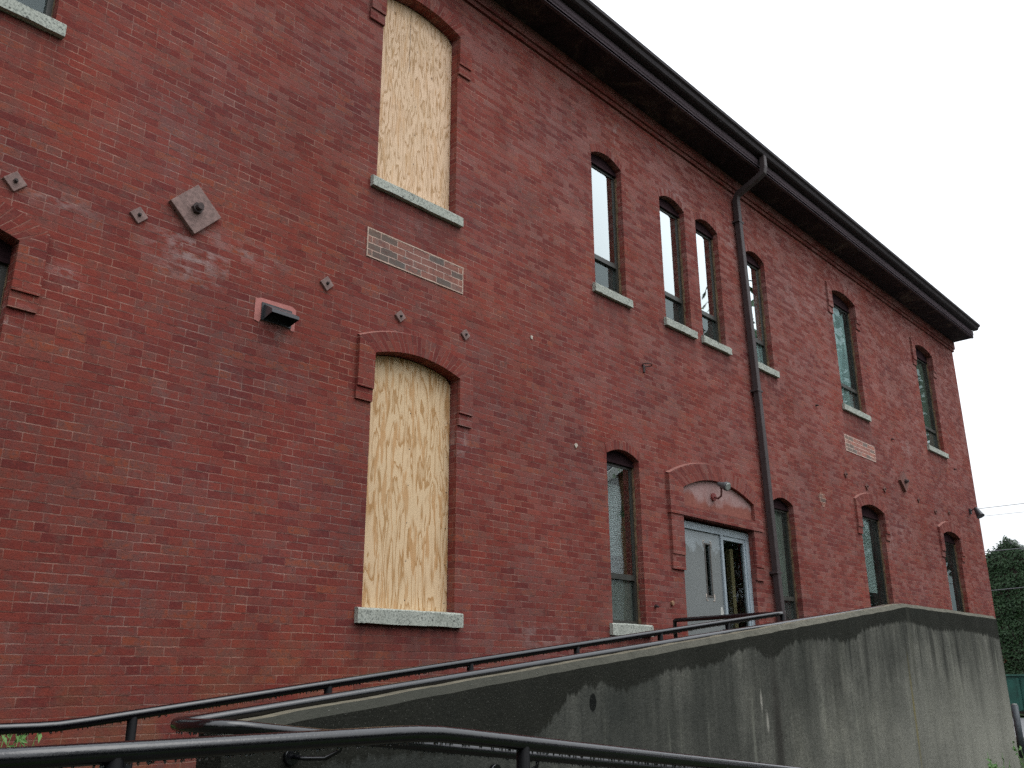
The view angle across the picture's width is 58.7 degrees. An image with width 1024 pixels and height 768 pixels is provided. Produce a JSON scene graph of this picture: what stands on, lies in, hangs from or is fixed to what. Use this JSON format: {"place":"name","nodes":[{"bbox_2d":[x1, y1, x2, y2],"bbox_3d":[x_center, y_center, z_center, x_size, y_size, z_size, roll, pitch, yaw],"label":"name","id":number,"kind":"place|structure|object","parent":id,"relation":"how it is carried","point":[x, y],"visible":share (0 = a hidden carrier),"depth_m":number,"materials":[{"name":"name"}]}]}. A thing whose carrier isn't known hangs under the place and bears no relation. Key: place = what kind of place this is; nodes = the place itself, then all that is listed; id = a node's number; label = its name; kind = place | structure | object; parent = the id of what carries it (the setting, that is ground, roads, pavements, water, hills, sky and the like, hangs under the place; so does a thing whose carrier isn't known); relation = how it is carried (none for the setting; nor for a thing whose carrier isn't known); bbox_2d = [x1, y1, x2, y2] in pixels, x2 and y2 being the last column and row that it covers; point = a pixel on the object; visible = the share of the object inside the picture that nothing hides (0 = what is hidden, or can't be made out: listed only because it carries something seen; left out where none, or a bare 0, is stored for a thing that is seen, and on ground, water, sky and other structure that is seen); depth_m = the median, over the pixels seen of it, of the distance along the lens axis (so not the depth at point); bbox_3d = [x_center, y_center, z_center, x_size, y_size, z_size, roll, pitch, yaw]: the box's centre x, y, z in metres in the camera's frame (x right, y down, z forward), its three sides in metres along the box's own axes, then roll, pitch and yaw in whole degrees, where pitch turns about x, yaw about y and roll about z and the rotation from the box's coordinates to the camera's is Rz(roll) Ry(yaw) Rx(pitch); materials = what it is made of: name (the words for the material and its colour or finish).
{"place":"outdoors","nodes":[
{"label":"outdoors","id":0,"kind":"place"},
{"bbox_2d":[591,0,1023,554],"label":"sky","id":1,"kind":"structure","parent":0,"point":[907,116],"materials":[{"name":"white"}]},
{"bbox_2d":[985,535,1023,713],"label":"tree","id":2,"kind":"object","parent":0,"point":[1005,569],"depth_m":39.07,"materials":[{"name":"plant"}]},
{"bbox_2d":[1005,674,1023,710],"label":"dumpster","id":3,"kind":"object","parent":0,"point":[1015,684],"visible":0.14,"depth_m":34.76,"materials":[{"name":"green paint"}]},
{"bbox_2d":[1012,714,1023,767],"bbox_3d":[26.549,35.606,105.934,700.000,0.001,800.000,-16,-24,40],"label":"ground","id":4,"kind":"structure","parent":0,"point":[1022,759],"depth_m":17.45,"materials":[{"name":"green plant"}]},
{"bbox_2d":[0,733,41,746],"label":"weed","id":5,"kind":"object","parent":4,"relation":"on","point":[21,739],"visible":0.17,"depth_m":5.49,"materials":[{"name":"green plant"}]},
{"bbox_2d":[0,0,995,767],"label":"brick building","id":6,"kind":"structure","parent":4,"relation":"on","point":[210,486],"depth_m":9.13,"materials":[{"name":"brick"}]},
{"bbox_2d":[3,171,26,191],"bbox_3d":[-3.535,-1.447,6.487,0.050,0.162,0.162,-16,-24,40],"label":"anchor plate","id":7,"kind":"object","parent":6,"relation":"attached to","point":[14,181],"visible":1,"depth_m":6.48,"materials":[{"name":"paint"}]},
{"bbox_2d":[0,200,49,313],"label":"window","id":8,"kind":"structure","parent":6,"relation":"in","point":[32,240],"depth_m":6.41,"materials":[{"name":"red brick"}]},
{"bbox_2d":[0,0,66,39],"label":"window","id":9,"kind":"structure","parent":6,"relation":"in","point":[44,21],"depth_m":6.85,"materials":[{"name":"grey stone"}]},
{"bbox_2d":[129,207,147,223],"bbox_3d":[-2.922,-1.328,7.145,0.047,0.146,0.146,-16,-24,40],"label":"anchor plate","id":10,"kind":"object","parent":6,"relation":"attached to","point":[138,215],"visible":1,"depth_m":7.14,"materials":[{"name":"paint"}]},
{"bbox_2d":[168,185,220,234],"bbox_3d":[-2.590,-1.448,7.504,0.122,0.449,0.449,-16,-24,40],"label":"anchor plate","id":11,"kind":"object","parent":6,"relation":"attached to","point":[195,209],"visible":1,"depth_m":7.49,"materials":[{"name":"paint"}]},
{"bbox_2d":[254,298,298,331],"bbox_3d":[-2.005,-0.622,7.875,0.150,0.235,0.410,-16,-24,40],"label":"vent hood","id":12,"kind":"object","parent":6,"relation":"attached to","point":[277,313],"visible":1,"depth_m":7.88,"materials":[{"name":"black paint"}]},
{"bbox_2d":[320,276,333,290],"bbox_3d":[-1.701,-0.930,8.402,0.047,0.146,0.146,-16,-24,40],"label":"anchor plate","id":13,"kind":"object","parent":6,"relation":"attached to","point":[326,283],"visible":1,"depth_m":8.39,"materials":[{"name":"paint"}]},
{"bbox_2d":[395,310,405,322],"bbox_3d":[-1.098,-0.671,9.003,0.044,0.130,0.130,-16,-24,40],"label":"anchor plate","id":14,"kind":"object","parent":6,"relation":"attached to","point":[400,316],"visible":1,"depth_m":8.99,"materials":[{"name":"paint"}]},
{"bbox_2d":[354,331,472,627],"bbox_3d":[-0.964,0.869,8.739,0.178,2.816,1.503,-16,-24,40],"label":"boarded window","id":15,"kind":"structure","parent":6,"relation":"in","point":[406,544],"depth_m":8.75,"materials":[{"name":"brown wood"}]},
{"bbox_2d":[369,0,471,227],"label":"boarded window","id":16,"kind":"structure","parent":6,"relation":"in","point":[413,163],"depth_m":10.03,"materials":[{"name":"brown wood"}]},
{"bbox_2d":[460,329,469,340],"bbox_3d":[-0.486,-0.524,9.649,0.044,0.130,0.130,-16,-24,40],"label":"anchor plate","id":17,"kind":"object","parent":6,"relation":"attached to","point":[465,334],"visible":1,"depth_m":9.64,"materials":[{"name":"paint"}]},
{"bbox_2d":[589,143,632,308],"bbox_3d":[1.246,-2.167,12.308,0.259,2.291,0.815,-16,-24,40],"label":"window","id":18,"kind":"structure","parent":6,"relation":"in","point":[604,181],"depth_m":12.46,"materials":[{"name":"brown metal"}]},
{"bbox_2d":[605,440,653,636],"bbox_3d":[1.331,1.851,11.085,0.259,2.361,0.810,-16,-24,40],"label":"window","id":19,"kind":"structure","parent":6,"relation":"in","point":[625,588],"depth_m":11.21,"materials":[{"name":"grey glass"}]},
{"bbox_2d":[642,363,651,372],"bbox_3d":[1.796,-0.216,12.081,0.134,0.100,0.154,-16,-24,40],"label":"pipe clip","id":20,"kind":"object","parent":6,"relation":"attached to","point":[644,366],"visible":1,"depth_m":12.10,"materials":[{"name":"black metal"}]},
{"bbox_2d":[658,188,697,339],"bbox_3d":[2.344,-1.804,13.435,0.259,2.281,0.805,-16,-24,40],"label":"window","id":21,"kind":"structure","parent":6,"relation":"in","point":[669,218],"depth_m":13.56,"materials":[{"name":"glass"}]},
{"bbox_2d":[694,212,731,355],"bbox_3d":[3.012,-1.584,14.122,0.258,2.275,0.800,-16,-24,40],"label":"window","id":22,"kind":"structure","parent":6,"relation":"in","point":[706,257],"depth_m":14.25,"materials":[{"name":"glass"}]},
{"bbox_2d":[665,463,764,635],"bbox_3d":[2.781,2.613,12.529,0.327,3.020,2.462,-16,-24,40],"label":"entrance door","id":23,"kind":"structure","parent":6,"relation":"in","point":[741,508],"depth_m":12.52,"materials":[{"name":"grey metal"}]},
{"bbox_2d":[710,482,730,500],"bbox_3d":[2.898,1.478,12.642,0.294,0.255,0.138,-16,-24,40],"label":"flood lamp","id":24,"kind":"object","parent":6,"relation":"attached to","point":[725,486],"visible":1,"depth_m":12.62,"materials":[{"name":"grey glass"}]},
{"bbox_2d":[732,155,785,620],"bbox_3d":[4.036,0.267,14.043,0.667,8.260,0.401,-16,-24,40],"label":"downspout","id":25,"kind":"object","parent":6,"relation":"attached to","point":[757,392],"visible":0.78,"depth_m":14.24,"materials":[{"name":"brown metal"}]},
{"bbox_2d":[745,244,779,377],"bbox_3d":[4.059,-1.243,15.198,0.259,2.276,0.800,-16,-24,40],"label":"window","id":26,"kind":"structure","parent":6,"relation":"in","point":[754,274],"depth_m":15.36,"materials":[{"name":"brown metal"}]},
{"bbox_2d":[772,490,798,618],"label":"window","id":27,"kind":"structure","parent":6,"relation":"in","point":[781,511],"depth_m":14.30,"materials":[{"name":"brown metal"}]},
{"bbox_2d":[825,280,871,421],"bbox_3d":[6.467,-0.677,17.748,0.258,2.735,1.458,-16,-24,40],"label":"window","id":28,"kind":"structure","parent":6,"relation":"in","point":[835,305],"depth_m":17.97,"materials":[{"name":"brown metal"}]},
{"bbox_2d":[854,493,890,604],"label":"window","id":29,"kind":"structure","parent":6,"relation":"in","point":[863,513],"depth_m":16.89,"materials":[{"name":"brown metal"}]},
{"bbox_2d":[898,471,908,491],"bbox_3d":[7.906,1.958,18.296,0.133,0.428,0.428,-16,-24,40],"label":"anchor plate","id":30,"kind":"object","parent":6,"relation":"attached to","point":[903,481],"visible":1,"depth_m":18.25,"materials":[{"name":"red paint"}]},
{"bbox_2d":[909,336,948,458],"bbox_3d":[9.438,0.274,20.808,0.259,2.771,1.478,-16,-24,40],"label":"window","id":31,"kind":"structure","parent":6,"relation":"in","point":[919,360],"depth_m":21.06,"materials":[{"name":"grey glass"}]},
{"bbox_2d":[937,521,965,611],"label":"window","id":32,"kind":"structure","parent":6,"relation":"in","point":[944,538],"depth_m":19.92,"materials":[{"name":"brown metal"}]},
{"bbox_2d":[969,507,984,518],"bbox_3d":[10.671,2.973,20.963,0.184,0.269,0.408,7,-19,-23],"label":"barn lamp","id":33,"kind":"object","parent":6,"relation":"attached to","point":[979,513],"visible":1,"depth_m":20.86,"materials":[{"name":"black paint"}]},
{"bbox_2d":[196,603,1020,767],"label":"concrete ramp","id":34,"kind":"structure","parent":4,"relation":"on","point":[902,685],"depth_m":6.67,"materials":[{"name":"grey concrete"}]},
{"bbox_2d":[0,611,784,767],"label":"ramp handrail","id":35,"kind":"object","parent":34,"relation":"on","point":[131,717],"visible":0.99,"depth_m":5.55,"materials":[{"name":"black metal"}]},
{"bbox_2d":[0,725,802,767],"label":"flight handrail","id":36,"kind":"object","parent":34,"relation":"on","point":[116,754],"visible":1,"depth_m":2.47,"materials":[{"name":"black metal"}]},
{"bbox_2d":[170,603,895,767],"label":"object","id":37,"kind":"object","parent":34,"relation":"attached to","point":[224,722],"visible":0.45,"depth_m":4.22,"materials":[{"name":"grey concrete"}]},
{"bbox_2d":[985,753,1010,767],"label":"weed","id":38,"kind":"object","parent":4,"relation":"on","point":[991,764],"visible":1,"depth_m":9.17,"materials":[{"name":"green plant"}]},
{"bbox_2d":[1011,704,1023,757],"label":"bollard","id":39,"kind":"object","parent":4,"relation":"on","point":[1017,725],"visible":0.92,"depth_m":17.93,"materials":[{"name":"grey metal"}]},
{"bbox_2d":[1012,741,1023,767],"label":"weed","id":40,"kind":"object","parent":4,"relation":"on","point":[1014,748],"visible":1,"depth_m":10.32,"materials":[{"name":"green plant"}]},
{"bbox_2d":[1013,718,1023,736],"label":"road","id":41,"kind":"structure","parent":0,"point":[1022,722],"depth_m":29.58,"materials":[{"name":"grey asphalt"}]}
]}

